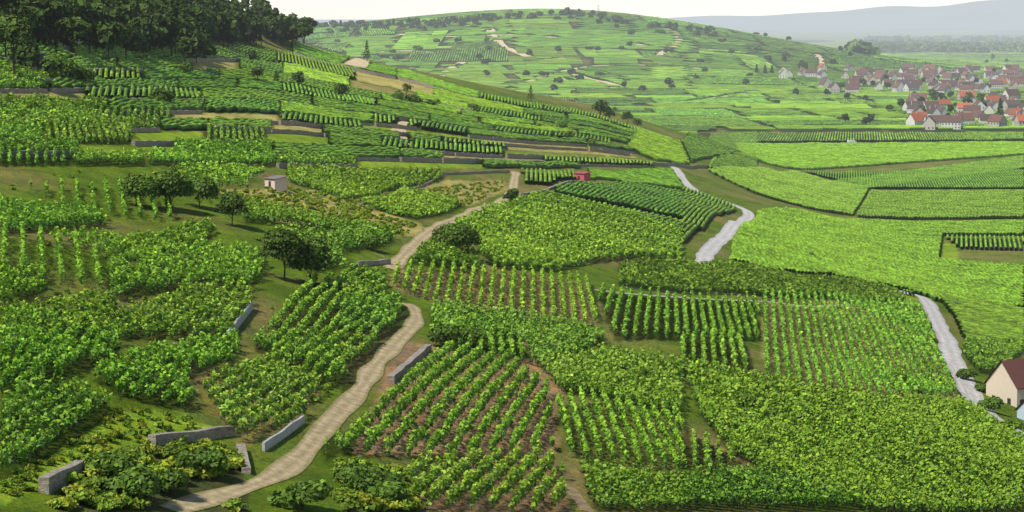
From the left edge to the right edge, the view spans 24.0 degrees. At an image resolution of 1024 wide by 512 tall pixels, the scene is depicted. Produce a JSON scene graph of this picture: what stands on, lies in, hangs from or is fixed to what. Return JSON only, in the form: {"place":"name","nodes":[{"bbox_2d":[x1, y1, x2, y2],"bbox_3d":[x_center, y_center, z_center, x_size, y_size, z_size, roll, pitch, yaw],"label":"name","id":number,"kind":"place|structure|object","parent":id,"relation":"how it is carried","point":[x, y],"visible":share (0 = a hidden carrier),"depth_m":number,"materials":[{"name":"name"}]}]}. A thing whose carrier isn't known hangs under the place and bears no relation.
{"place":"outdoors","nodes":[
{"label":"outdoors","id":0,"kind":"place"},
{"bbox_2d":[0,0,1023,511],"bbox_3d":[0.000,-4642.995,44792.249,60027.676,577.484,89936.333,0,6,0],"label":"ground","id":1,"kind":"structure","parent":0,"point":[274,288],"depth_m":412.36,"materials":[{"name":"green plant"}]},
{"bbox_2d":[0,46,792,494],"bbox_3d":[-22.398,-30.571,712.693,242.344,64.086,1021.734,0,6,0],"label":"terrace walls","id":2,"kind":"structure","parent":1,"relation":"on","point":[50,482],"depth_m":683.99,"materials":[{"name":"stone"}]},
{"bbox_2d":[0,131,1022,511],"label":"vine stakes","id":3,"kind":"object","parent":1,"relation":"on","point":[396,397],"visible":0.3,"depth_m":307.23,"materials":[{"name":"brown wood"}]},
{"bbox_2d":[0,64,1023,511],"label":"vine rows","id":4,"kind":"object","parent":1,"relation":"on","point":[944,428],"visible":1,"depth_m":358.96,"materials":[{"name":"green plant"}]},
{"bbox_2d":[0,9,1023,340],"bbox_3d":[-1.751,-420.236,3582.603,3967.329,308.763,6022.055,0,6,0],"label":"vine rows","id":5,"kind":"object","parent":1,"relation":"on","point":[982,299],"visible":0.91,"depth_m":1160.08,"materials":[{"name":"green plant"}]},
{"bbox_2d":[0,0,1023,511],"bbox_3d":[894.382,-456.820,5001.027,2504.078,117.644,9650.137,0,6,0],"label":"trees","id":6,"kind":"object","parent":1,"relation":"on","point":[122,476],"depth_m":502.67,"materials":[{"name":"green plant"}]},
{"bbox_2d":[32,62,1023,419],"bbox_3d":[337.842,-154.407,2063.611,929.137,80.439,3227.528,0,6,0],"label":"building walls","id":7,"kind":"structure","parent":1,"relation":"on","point":[1000,384],"depth_m":2204.24,"materials":[{"name":"beige paint"}]},
{"bbox_2d":[30,54,1023,409],"bbox_3d":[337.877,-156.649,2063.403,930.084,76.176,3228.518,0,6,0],"label":"buildings","id":8,"kind":"structure","parent":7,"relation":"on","point":[1014,368],"depth_m":2565.12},
{"bbox_2d":[268,69,1023,404],"bbox_3d":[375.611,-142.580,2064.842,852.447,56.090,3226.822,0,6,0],"label":"building windows","id":9,"kind":"structure","parent":7,"relation":"in","point":[924,127],"depth_m":2203.84,"materials":[{"name":"black glass"}]},
{"bbox_2d":[847,73,1020,302],"bbox_3d":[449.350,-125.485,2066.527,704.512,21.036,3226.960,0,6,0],"label":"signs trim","id":10,"kind":"structure","parent":7,"relation":"attached to","point":[922,124],"depth_m":1937.80,"materials":[{"name":"white"}]},
{"bbox_2d":[226,302,975,451],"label":"concrete walls","id":11,"kind":"structure","parent":1,"relation":"on","point":[282,434],"depth_m":257.48,"materials":[{"name":"grey concrete"}]},
{"bbox_2d":[60,28,1023,511],"bbox_3d":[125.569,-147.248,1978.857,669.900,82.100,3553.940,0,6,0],"label":"paths","id":12,"kind":"structure","parent":0,"point":[338,412],"depth_m":333.51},
{"bbox_2d":[230,0,983,19],"label":"sky","id":13,"kind":"structure","parent":0,"point":[316,9],"materials":[{"name":"white"}]}
]}

